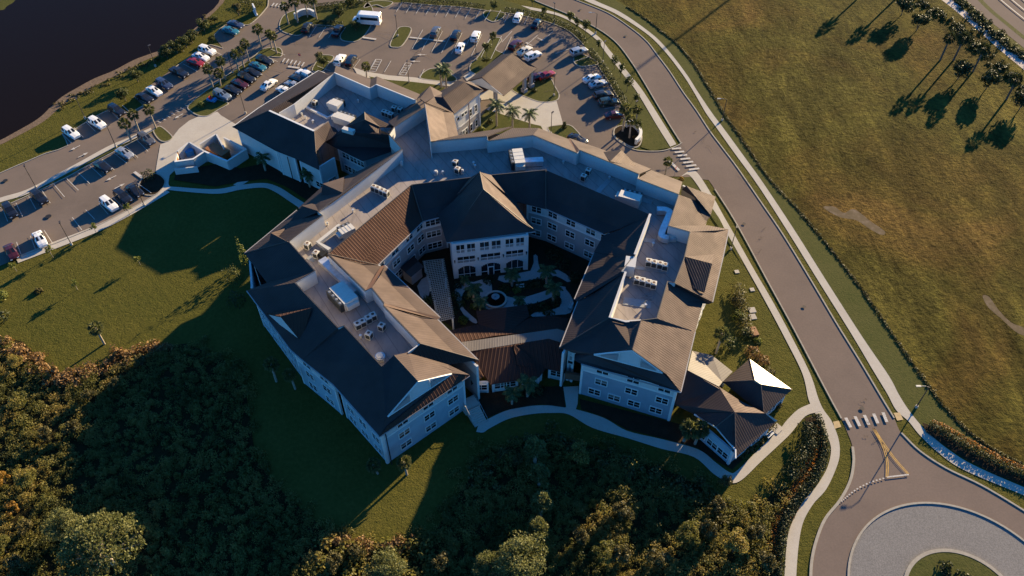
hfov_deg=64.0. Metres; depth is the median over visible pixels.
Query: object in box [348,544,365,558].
woodland tree
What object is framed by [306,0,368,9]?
hedge
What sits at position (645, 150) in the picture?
kerb
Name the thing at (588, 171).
condenser unit
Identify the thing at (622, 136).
planted island
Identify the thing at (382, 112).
condenser unit
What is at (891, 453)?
lane line
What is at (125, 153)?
parked car
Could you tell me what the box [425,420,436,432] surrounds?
window
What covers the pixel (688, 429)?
cabbage palm
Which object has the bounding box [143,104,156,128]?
cabbage palm
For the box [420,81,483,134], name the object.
entrance block
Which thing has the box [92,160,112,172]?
parked car
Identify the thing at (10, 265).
sapling
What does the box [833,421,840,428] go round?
pavement
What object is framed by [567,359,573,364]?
window
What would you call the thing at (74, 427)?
woodland tree
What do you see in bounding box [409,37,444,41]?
line
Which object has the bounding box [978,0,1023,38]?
strip
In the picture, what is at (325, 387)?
window
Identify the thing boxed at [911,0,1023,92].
canal scrub
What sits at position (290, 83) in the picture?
parked car
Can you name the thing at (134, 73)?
round tree
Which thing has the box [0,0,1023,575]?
ground
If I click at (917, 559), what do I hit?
kerb
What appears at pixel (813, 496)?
pavement
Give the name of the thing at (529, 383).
feather palm
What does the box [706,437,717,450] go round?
window
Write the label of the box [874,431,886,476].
lane line
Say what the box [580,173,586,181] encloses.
condenser unit
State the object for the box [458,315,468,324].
shrub
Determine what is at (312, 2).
cabbage palm
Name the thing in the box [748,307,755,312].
manhole cover
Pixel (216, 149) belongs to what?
waste container
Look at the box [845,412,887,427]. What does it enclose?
crosswalk
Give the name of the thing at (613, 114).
parked car
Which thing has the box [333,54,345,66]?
parked car
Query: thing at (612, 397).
window
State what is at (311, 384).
window
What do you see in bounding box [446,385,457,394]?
window
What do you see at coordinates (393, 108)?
condenser unit
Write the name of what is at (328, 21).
hedge
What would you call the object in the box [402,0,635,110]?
verge
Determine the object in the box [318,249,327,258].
louvre box
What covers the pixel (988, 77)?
bushy tree
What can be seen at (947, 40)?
tall palm
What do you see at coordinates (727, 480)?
woodland tree
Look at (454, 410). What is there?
window
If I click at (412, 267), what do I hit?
garden hut
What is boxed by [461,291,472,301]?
shrub
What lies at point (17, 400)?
woodland tree
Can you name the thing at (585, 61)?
planted island
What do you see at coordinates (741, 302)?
hedge
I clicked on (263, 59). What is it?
parked car
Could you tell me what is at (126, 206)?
sapling
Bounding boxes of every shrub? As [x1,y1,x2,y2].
[0,290,8,301]
[0,309,9,325]
[32,287,43,294]
[141,168,154,181]
[197,100,205,107]
[221,265,240,286]
[235,238,248,266]
[423,294,431,304]
[448,306,459,315]
[449,290,461,300]
[453,281,462,289]
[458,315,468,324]
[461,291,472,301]
[483,275,494,285]
[486,118,493,124]
[498,284,510,293]
[512,286,520,293]
[513,281,525,291]
[523,303,534,313]
[532,384,545,397]
[542,306,554,315]
[568,271,582,283]
[717,335,736,350]
[730,294,744,306]
[732,309,746,322]
[737,327,753,341]
[738,451,747,458]
[744,345,761,359]
[753,337,762,344]
[756,354,770,365]
[763,365,775,374]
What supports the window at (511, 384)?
in the link building at (534, 343)
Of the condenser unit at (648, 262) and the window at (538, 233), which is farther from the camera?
the window at (538, 233)
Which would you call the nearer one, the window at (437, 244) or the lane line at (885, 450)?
the lane line at (885, 450)
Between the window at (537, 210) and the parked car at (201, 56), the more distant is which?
the parked car at (201, 56)
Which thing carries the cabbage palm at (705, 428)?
on the planting bed at (645, 424)
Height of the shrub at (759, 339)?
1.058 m
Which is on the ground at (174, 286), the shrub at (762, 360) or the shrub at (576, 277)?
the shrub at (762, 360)
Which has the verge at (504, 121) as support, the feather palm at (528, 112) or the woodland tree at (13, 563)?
the feather palm at (528, 112)
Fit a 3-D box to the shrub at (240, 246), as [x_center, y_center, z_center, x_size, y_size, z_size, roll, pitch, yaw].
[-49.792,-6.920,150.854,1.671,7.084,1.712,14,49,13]
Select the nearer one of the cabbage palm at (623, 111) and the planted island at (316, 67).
the cabbage palm at (623, 111)
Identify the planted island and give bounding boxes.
[139,174,163,194]
[154,127,171,140]
[188,47,281,115]
[280,1,371,40]
[313,55,332,70]
[365,1,391,6]
[391,27,410,46]
[421,68,455,80]
[470,38,502,73]
[484,11,504,20]
[513,78,558,101]
[548,125,578,137]
[574,55,596,65]
[614,126,640,146]
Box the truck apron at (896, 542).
[850,504,1023,575]
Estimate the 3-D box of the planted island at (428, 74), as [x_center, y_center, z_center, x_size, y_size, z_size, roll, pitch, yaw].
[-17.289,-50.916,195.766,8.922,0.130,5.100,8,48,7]
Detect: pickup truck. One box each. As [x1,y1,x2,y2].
[168,66,188,78]
[331,24,343,37]
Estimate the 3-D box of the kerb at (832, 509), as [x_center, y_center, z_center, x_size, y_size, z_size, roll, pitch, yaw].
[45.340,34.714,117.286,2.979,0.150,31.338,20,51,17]
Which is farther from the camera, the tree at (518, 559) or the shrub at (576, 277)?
the shrub at (576, 277)
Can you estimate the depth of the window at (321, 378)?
126.35 m
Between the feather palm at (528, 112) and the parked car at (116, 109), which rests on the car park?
the parked car at (116, 109)
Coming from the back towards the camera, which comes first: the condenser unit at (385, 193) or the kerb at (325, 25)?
the kerb at (325, 25)
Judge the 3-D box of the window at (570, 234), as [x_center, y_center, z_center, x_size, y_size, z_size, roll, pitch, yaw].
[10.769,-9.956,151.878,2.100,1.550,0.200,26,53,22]
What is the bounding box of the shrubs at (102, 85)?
[53,14,212,110]
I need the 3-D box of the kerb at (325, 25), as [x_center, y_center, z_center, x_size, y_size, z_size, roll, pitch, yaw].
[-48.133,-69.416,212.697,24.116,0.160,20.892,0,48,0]
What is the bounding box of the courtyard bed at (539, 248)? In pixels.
[400,237,603,328]
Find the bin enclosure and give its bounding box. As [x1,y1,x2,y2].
[174,133,248,169]
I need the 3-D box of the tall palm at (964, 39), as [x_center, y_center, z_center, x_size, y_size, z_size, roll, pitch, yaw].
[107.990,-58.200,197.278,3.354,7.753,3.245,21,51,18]
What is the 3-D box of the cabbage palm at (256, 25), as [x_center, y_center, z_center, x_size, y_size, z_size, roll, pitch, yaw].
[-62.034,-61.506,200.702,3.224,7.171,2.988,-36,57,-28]
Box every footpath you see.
[161,175,303,206]
[234,181,247,185]
[476,399,820,482]
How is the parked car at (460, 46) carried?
on the car park
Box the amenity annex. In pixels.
[232,66,420,188]
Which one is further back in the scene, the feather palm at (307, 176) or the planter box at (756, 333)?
the feather palm at (307, 176)
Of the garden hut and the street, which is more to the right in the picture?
the street
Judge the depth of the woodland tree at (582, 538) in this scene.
114.43 m
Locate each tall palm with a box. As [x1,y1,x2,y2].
[939,32,955,60]
[952,31,970,60]
[972,41,990,71]
[1005,73,1023,99]
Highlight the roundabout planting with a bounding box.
[937,560,971,575]
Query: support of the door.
in the residence building at (494, 210)
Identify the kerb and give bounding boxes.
[0,105,142,172]
[0,130,152,207]
[20,196,153,256]
[138,173,165,195]
[153,126,172,141]
[176,44,222,66]
[187,47,282,116]
[214,0,268,35]
[279,0,372,41]
[312,54,333,71]
[364,0,392,7]
[390,26,411,47]
[404,2,485,10]
[419,68,456,81]
[469,37,501,73]
[483,10,505,21]
[505,12,583,44]
[512,78,559,101]
[535,0,680,142]
[547,124,579,134]
[573,54,598,66]
[576,0,894,417]
[613,125,642,147]
[613,134,681,151]
[714,189,841,418]
[809,446,854,575]
[847,502,1023,575]
[901,433,1023,510]
[904,549,1002,575]
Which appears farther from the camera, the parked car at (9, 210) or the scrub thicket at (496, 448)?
the parked car at (9, 210)
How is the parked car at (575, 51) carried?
on the car park
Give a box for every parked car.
[1,201,18,219]
[3,243,19,260]
[29,188,48,205]
[32,230,48,248]
[61,124,80,139]
[87,115,105,129]
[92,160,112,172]
[99,194,118,211]
[107,102,125,116]
[112,187,132,204]
[114,146,134,159]
[125,183,144,197]
[135,92,153,103]
[136,131,155,145]
[145,85,162,96]
[155,77,173,89]
[186,57,204,67]
[191,52,209,61]
[198,44,216,55]
[212,87,231,100]
[221,26,239,35]
[223,84,241,95]
[226,20,244,29]
[230,78,248,89]
[237,71,255,83]
[243,67,261,77]
[248,61,266,71]
[255,54,273,65]
[260,79,277,90]
[275,85,288,92]
[284,80,297,87]
[288,74,304,82]
[295,69,312,77]
[301,22,312,33]
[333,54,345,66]
[344,54,356,66]
[430,26,440,37]
[450,30,460,41]
[455,42,465,53]
[470,31,480,42]
[508,39,522,50]
[513,12,522,22]
[516,46,532,56]
[524,50,541,61]
[527,72,541,82]
[531,18,541,29]
[539,70,554,80]
[567,133,587,143]
[569,46,588,56]
[582,73,601,83]
[588,79,607,89]
[592,89,613,99]
[598,97,618,107]
[604,110,623,119]
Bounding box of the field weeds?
[626,6,1023,465]
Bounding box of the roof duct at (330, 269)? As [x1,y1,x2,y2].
[318,256,357,293]
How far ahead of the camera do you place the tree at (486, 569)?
109.28 m
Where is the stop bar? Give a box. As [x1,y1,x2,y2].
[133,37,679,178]
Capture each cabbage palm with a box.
[86,320,105,344]
[117,117,131,141]
[126,108,139,131]
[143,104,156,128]
[201,64,213,88]
[213,68,223,85]
[215,55,225,79]
[229,49,239,71]
[234,46,245,67]
[239,38,249,61]
[251,23,263,49]
[262,356,279,381]
[264,29,271,48]
[267,31,277,53]
[279,1,288,24]
[282,367,296,389]
[288,0,299,22]
[300,0,307,16]
[307,0,317,18]
[361,61,370,76]
[365,456,380,474]
[396,453,410,475]
[618,102,632,131]
[625,114,636,137]
[632,103,642,120]
[662,157,672,174]
[679,418,700,441]
[690,419,709,444]
[713,325,731,353]
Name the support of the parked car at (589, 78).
on the car park
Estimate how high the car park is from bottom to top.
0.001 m
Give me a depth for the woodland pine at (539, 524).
113.38 m
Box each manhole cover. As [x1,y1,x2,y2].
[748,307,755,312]
[748,314,756,319]
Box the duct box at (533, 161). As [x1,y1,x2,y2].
[525,157,543,166]
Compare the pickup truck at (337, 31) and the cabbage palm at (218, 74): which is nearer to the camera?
the cabbage palm at (218, 74)
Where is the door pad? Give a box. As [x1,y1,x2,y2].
[771,423,783,434]
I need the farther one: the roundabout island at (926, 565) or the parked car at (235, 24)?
the parked car at (235, 24)
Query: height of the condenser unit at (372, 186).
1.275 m
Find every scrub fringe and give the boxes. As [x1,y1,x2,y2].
[0,335,173,388]
[325,528,416,557]
[465,419,736,526]
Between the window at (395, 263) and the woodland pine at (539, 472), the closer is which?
the woodland pine at (539, 472)
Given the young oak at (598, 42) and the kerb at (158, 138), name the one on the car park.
the kerb at (158, 138)
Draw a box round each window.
[262,319,269,331]
[271,331,278,344]
[281,344,288,357]
[287,347,294,359]
[291,358,298,370]
[305,369,314,381]
[308,380,318,392]
[315,180,323,187]
[319,375,328,384]
[322,383,331,395]
[325,394,335,406]
[328,175,336,181]
[341,151,349,160]
[344,164,351,172]
[346,402,354,416]
[349,155,357,164]
[349,414,357,427]
[356,158,364,167]
[358,416,366,429]
[361,427,369,440]
[371,431,380,445]
[374,442,382,455]
[391,247,398,257]
[392,256,400,268]
[395,268,401,276]
[396,419,408,428]
[398,426,410,439]
[400,437,411,450]
[405,233,412,243]
[407,242,414,254]
[416,224,422,232]
[417,233,424,244]
[418,245,425,255]
[422,401,433,411]
[423,409,434,422]
[425,219,440,227]
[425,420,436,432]
[426,228,441,238]
[427,240,442,249]
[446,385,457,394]
[447,393,458,405]
[448,404,459,416]
[479,384,487,390]
[494,382,506,389]
[504,381,515,387]
[531,206,541,213]
[531,217,541,225]
[531,229,540,236]
[547,221,556,231]
[547,233,556,242]
[548,211,557,219]
[550,370,559,377]
[564,241,573,250]
[565,229,574,239]
[566,219,575,227]
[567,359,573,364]
[583,249,592,258]
[584,238,594,247]
[585,228,595,236]
[588,387,600,396]
[594,377,607,386]
[596,370,608,375]
[607,393,620,402]
[624,386,637,395]
[626,376,639,384]
[627,399,640,408]
[649,405,662,414]
[655,395,668,404]
[657,385,670,394]
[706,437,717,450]
[716,446,728,460]
[766,405,775,414]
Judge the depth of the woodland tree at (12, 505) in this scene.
117.86 m
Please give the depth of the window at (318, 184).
166.21 m
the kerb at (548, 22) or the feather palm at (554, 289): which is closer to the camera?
the feather palm at (554, 289)
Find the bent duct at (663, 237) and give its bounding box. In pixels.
[656,206,672,242]
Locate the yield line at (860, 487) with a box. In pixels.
[841,478,883,500]
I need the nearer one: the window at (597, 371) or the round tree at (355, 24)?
the window at (597, 371)
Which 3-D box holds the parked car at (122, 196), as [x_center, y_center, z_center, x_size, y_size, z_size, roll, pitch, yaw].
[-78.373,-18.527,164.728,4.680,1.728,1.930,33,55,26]
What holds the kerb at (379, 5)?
on the ground at (174, 286)
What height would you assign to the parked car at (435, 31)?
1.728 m
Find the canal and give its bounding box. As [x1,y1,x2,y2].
[942,0,1023,68]
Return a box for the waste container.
[205,143,230,159]
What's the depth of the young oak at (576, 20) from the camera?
207.25 m
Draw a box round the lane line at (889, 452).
[873,429,905,471]
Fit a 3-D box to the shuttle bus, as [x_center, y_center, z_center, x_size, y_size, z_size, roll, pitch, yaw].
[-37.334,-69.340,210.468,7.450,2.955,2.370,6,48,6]
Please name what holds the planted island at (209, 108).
on the car park
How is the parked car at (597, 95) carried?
on the car park
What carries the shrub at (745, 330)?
on the ground at (174, 286)
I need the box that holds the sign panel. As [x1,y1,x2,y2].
[252,3,257,15]
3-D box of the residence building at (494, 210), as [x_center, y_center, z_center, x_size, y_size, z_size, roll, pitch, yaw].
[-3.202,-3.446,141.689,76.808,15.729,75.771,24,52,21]
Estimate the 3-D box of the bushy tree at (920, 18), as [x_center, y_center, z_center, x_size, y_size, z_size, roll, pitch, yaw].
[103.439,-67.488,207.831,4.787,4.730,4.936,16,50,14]
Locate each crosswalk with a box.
[282,58,304,65]
[672,147,698,169]
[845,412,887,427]
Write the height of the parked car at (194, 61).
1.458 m
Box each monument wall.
[294,8,314,18]
[625,120,641,144]
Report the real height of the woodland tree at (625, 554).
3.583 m
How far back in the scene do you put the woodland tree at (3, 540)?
113.11 m
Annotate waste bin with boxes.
[185,148,194,156]
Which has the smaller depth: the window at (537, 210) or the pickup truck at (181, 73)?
the window at (537, 210)
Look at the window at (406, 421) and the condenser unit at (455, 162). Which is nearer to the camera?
the window at (406, 421)
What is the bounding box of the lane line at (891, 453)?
[875,429,908,473]
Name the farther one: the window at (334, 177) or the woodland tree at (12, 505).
the window at (334, 177)
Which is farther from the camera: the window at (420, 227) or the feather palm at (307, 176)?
the feather palm at (307, 176)
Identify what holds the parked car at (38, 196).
on the car park
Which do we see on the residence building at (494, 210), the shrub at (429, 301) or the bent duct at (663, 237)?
the bent duct at (663, 237)
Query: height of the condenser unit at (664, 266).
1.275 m
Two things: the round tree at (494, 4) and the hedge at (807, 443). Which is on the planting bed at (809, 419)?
the hedge at (807, 443)
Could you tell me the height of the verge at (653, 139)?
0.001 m
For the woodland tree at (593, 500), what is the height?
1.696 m
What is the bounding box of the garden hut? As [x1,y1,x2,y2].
[401,256,423,284]
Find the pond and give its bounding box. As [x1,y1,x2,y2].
[0,0,218,139]
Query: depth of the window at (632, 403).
129.98 m
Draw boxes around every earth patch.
[823,206,884,234]
[983,295,1023,335]
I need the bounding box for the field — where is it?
[619,0,1023,461]
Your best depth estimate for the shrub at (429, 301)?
146.14 m
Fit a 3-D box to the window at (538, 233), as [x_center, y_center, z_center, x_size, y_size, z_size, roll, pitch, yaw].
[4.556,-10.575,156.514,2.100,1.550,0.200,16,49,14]
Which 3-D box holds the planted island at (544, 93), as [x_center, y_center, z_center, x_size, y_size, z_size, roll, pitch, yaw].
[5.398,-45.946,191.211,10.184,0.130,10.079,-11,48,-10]
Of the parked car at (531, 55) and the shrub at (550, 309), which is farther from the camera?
the parked car at (531, 55)
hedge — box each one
[238,0,263,7]
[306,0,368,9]
[315,19,343,25]
[401,0,485,10]
[504,7,587,42]
[587,48,630,107]
[730,283,755,337]
[739,423,776,457]
[772,412,830,575]
[778,421,819,482]
[928,420,1023,477]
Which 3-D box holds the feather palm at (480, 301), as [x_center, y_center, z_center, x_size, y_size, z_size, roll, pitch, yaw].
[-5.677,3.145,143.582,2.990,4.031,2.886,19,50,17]
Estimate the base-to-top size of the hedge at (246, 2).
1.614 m
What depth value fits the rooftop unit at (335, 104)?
173.36 m
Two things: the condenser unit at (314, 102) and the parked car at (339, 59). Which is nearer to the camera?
the condenser unit at (314, 102)
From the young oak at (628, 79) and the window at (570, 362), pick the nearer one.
the window at (570, 362)
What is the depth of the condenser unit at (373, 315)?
130.49 m
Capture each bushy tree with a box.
[896,0,914,15]
[911,13,931,30]
[953,59,974,79]
[978,69,1002,89]
[1010,89,1023,109]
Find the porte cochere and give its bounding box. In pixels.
[467,53,536,103]
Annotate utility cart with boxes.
[206,95,216,102]
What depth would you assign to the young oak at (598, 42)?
200.81 m
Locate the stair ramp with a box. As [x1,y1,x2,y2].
[563,386,578,409]
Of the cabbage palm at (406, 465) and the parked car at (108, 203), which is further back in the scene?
the parked car at (108, 203)
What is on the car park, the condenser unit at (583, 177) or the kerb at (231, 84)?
the kerb at (231, 84)
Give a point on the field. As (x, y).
(878, 113)
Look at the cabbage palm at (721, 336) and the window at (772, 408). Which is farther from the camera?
the cabbage palm at (721, 336)
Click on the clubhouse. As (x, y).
(741, 427)
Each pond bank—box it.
[0,0,14,9]
[0,0,223,144]
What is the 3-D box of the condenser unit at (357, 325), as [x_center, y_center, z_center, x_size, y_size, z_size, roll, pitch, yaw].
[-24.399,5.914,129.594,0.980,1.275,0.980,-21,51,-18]
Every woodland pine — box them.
[40,506,82,541]
[55,508,146,575]
[362,545,409,575]
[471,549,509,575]
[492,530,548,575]
[523,435,547,466]
[526,461,550,488]
[526,516,548,539]
[529,490,552,517]
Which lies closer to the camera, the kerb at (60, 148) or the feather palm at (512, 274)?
the feather palm at (512, 274)
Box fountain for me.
[484,290,506,308]
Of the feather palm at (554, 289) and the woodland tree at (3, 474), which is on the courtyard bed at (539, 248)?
the feather palm at (554, 289)
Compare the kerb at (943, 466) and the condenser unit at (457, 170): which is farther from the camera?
the condenser unit at (457, 170)
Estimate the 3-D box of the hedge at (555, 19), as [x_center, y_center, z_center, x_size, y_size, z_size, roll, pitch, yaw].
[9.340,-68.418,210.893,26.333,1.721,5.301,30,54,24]
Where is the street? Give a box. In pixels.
[536,0,1023,575]
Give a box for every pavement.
[0,128,151,201]
[17,189,168,262]
[353,67,452,85]
[521,5,675,146]
[585,0,1023,494]
[682,171,839,575]
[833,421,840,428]
[894,412,902,420]
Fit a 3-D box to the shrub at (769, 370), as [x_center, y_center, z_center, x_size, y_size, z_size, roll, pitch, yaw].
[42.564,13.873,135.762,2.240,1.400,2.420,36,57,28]
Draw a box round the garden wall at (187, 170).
[174,166,198,174]
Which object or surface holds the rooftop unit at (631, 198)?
on the residence building at (494, 210)
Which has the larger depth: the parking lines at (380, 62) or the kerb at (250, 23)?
the kerb at (250, 23)
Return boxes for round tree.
[114,88,129,100]
[127,68,142,81]
[158,43,172,58]
[167,39,183,52]
[177,35,190,47]
[183,29,196,42]
[195,18,209,31]
[208,34,214,41]
[209,16,217,21]
[232,3,240,14]
[316,55,329,65]
[331,3,345,17]
[345,0,356,5]
[349,19,360,29]
[481,56,490,63]
[490,0,497,8]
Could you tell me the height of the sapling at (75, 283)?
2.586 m
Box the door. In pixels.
[488,266,493,274]
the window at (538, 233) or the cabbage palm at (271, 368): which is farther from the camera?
the window at (538, 233)
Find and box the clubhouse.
[675,351,791,464]
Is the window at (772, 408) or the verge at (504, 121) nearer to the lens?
the window at (772, 408)
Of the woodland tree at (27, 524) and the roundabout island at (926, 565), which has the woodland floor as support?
the woodland tree at (27, 524)
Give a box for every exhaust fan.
[375,352,384,361]
[668,235,676,241]
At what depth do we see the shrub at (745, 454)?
125.14 m
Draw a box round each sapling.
[8,262,16,270]
[44,245,53,257]
[71,279,78,289]
[89,222,96,231]
[122,203,131,213]
[133,256,140,263]
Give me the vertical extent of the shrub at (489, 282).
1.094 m
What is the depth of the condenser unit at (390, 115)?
171.48 m
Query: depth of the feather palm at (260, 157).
168.83 m
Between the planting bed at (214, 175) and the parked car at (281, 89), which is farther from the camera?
the parked car at (281, 89)
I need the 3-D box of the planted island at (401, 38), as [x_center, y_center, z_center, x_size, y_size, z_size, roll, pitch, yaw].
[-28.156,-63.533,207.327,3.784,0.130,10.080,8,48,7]
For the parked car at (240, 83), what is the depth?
191.33 m
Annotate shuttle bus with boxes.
[352,10,381,25]
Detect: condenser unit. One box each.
[303,241,311,250]
[311,99,317,106]
[312,249,319,258]
[353,320,361,330]
[358,318,366,327]
[364,314,372,324]
[364,330,373,340]
[369,311,376,320]
[370,184,376,192]
[374,185,380,193]
[377,322,385,331]
[378,187,384,195]
[381,109,386,116]
[382,189,389,197]
[387,112,393,119]
[391,105,396,112]
[397,106,402,113]
[452,159,458,166]
[454,166,460,174]
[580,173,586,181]
[585,167,591,175]
[633,276,640,284]
[639,277,645,286]
[645,258,651,266]
[645,279,651,287]
[650,259,657,268]
[650,280,656,289]
[656,260,662,269]
[661,262,667,270]
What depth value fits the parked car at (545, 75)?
193.65 m
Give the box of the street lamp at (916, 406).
[915,385,928,408]
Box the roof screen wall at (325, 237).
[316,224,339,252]
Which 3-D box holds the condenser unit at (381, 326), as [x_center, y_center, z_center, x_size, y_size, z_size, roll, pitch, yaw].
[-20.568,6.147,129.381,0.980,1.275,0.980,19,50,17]
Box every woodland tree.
[0,471,10,486]
[0,534,10,555]
[2,500,19,516]
[3,553,27,572]
[6,353,22,368]
[7,390,26,408]
[12,468,36,488]
[16,518,32,536]
[37,425,51,440]
[61,419,81,434]
[79,389,97,399]
[108,375,121,390]
[133,353,146,366]
[325,550,343,574]
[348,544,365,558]
[431,551,449,572]
[566,439,590,464]
[572,526,589,545]
[588,498,597,508]
[591,540,614,564]
[608,544,631,563]
[612,501,635,520]
[645,547,671,568]
[674,518,700,544]
[693,518,719,539]
[710,495,726,514]
[718,474,732,485]
[723,527,749,555]
[746,523,766,539]
[758,549,778,572]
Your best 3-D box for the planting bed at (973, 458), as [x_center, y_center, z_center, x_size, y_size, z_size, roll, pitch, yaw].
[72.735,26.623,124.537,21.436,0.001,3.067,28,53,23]
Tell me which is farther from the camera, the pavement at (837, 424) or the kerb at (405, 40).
the kerb at (405, 40)
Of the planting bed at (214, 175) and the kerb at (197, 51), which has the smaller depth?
the planting bed at (214, 175)
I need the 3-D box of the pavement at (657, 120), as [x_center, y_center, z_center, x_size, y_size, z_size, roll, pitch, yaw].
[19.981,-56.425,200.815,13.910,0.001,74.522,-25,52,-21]
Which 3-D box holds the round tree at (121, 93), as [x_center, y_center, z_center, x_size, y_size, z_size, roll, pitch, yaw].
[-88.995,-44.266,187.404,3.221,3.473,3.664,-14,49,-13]
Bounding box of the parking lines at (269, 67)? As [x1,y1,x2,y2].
[2,2,617,253]
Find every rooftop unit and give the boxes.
[326,97,345,112]
[326,281,359,312]
[330,110,355,125]
[336,222,355,239]
[508,148,525,170]
[615,188,641,208]
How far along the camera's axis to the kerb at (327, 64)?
198.65 m
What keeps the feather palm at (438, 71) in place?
on the verge at (418, 87)
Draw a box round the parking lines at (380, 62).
[370,59,411,74]
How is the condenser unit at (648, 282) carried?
on the residence building at (494, 210)
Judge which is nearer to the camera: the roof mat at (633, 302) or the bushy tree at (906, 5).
the roof mat at (633, 302)
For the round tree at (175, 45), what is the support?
on the ground at (174, 286)
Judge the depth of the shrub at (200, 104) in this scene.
186.57 m
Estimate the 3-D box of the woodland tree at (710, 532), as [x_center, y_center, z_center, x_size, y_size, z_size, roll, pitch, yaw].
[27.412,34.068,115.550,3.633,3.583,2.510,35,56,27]
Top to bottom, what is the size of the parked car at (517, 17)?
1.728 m
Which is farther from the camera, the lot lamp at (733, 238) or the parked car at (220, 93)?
the parked car at (220, 93)
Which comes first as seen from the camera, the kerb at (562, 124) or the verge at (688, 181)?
the verge at (688, 181)
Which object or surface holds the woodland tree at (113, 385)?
on the woodland floor
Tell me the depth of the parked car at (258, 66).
196.28 m
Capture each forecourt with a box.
[463,72,509,99]
[487,90,562,126]
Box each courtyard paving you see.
[417,276,429,299]
[455,282,476,322]
[475,280,565,308]
[498,254,569,281]
[531,289,572,316]
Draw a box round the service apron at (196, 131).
[156,112,241,178]
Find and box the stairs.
[463,394,487,426]
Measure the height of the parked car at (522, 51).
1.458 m
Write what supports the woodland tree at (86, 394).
on the woodland floor
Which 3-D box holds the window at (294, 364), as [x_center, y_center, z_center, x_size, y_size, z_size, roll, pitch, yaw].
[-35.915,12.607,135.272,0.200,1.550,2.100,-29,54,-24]
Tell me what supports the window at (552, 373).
in the link building at (534, 343)
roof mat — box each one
[306,254,316,261]
[596,177,613,192]
[623,297,650,308]
[635,266,667,273]
[641,197,652,203]
[643,238,654,242]
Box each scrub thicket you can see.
[0,338,317,575]
[172,334,379,558]
[309,535,446,575]
[396,425,792,555]
[421,439,773,575]
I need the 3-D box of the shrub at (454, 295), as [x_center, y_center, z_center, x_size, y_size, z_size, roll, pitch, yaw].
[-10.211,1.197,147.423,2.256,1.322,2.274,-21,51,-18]
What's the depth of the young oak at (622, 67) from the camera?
192.96 m
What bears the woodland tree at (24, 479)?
on the woodland floor
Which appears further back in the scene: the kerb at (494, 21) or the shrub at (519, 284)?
the kerb at (494, 21)
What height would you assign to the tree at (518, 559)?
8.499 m
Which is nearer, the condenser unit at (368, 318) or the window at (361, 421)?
the window at (361, 421)
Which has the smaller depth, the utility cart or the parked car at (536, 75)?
the utility cart
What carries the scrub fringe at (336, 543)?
on the woodland floor
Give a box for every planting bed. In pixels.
[174,163,318,199]
[469,386,564,417]
[580,399,771,468]
[769,415,825,575]
[922,422,1023,484]
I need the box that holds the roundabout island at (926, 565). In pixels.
[909,552,997,575]
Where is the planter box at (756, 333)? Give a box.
[748,326,759,336]
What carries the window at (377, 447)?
in the residence building at (494, 210)
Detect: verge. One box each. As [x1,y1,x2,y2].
[0,131,152,206]
[369,76,444,93]
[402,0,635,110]
[472,110,541,133]
[595,0,1023,486]
[620,99,669,150]
[674,177,742,261]
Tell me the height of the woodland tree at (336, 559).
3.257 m
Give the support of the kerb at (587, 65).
on the car park
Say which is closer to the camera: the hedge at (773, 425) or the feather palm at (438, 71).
the hedge at (773, 425)
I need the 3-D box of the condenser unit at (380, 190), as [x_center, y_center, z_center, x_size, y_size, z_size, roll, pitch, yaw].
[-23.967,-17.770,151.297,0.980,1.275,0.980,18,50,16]
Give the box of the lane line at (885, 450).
[874,428,888,476]
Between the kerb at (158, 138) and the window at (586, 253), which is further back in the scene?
the kerb at (158, 138)
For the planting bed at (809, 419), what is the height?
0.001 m
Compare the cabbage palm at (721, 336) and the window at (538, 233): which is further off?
the window at (538, 233)
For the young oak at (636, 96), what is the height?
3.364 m
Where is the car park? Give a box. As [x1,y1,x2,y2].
[0,0,707,265]
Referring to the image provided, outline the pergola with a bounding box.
[422,259,454,328]
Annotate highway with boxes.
[967,0,1023,47]
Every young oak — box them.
[482,42,491,55]
[489,31,496,44]
[541,7,546,14]
[567,11,574,20]
[574,17,579,26]
[582,19,590,34]
[596,40,601,47]
[610,55,619,68]
[619,63,625,77]
[623,76,633,86]
[633,93,639,101]
[633,118,642,131]
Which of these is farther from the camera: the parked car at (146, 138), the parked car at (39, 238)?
the parked car at (146, 138)
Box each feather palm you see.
[253,152,270,170]
[299,167,312,186]
[431,65,447,87]
[436,62,449,81]
[436,62,452,87]
[459,275,469,286]
[463,281,482,301]
[471,293,488,309]
[486,98,505,126]
[502,386,521,404]
[504,102,521,127]
[504,267,520,286]
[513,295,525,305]
[516,373,538,396]
[521,108,537,127]
[537,264,556,283]
[543,279,562,300]
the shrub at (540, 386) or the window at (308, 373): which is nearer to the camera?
the window at (308, 373)
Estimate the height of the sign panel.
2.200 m
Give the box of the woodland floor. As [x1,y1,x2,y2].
[0,337,788,575]
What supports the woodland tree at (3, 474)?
on the woodland floor
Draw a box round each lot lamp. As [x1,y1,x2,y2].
[58,221,72,245]
[729,225,737,249]
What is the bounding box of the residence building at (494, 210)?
[244,104,729,464]
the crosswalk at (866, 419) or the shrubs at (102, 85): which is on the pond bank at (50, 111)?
the shrubs at (102, 85)
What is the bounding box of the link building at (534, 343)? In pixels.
[450,305,567,392]
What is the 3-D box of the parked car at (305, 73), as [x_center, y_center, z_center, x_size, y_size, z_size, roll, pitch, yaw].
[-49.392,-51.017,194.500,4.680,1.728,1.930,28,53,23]
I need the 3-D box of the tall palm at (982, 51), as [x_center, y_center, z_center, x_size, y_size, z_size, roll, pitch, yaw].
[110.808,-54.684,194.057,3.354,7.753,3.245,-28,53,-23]

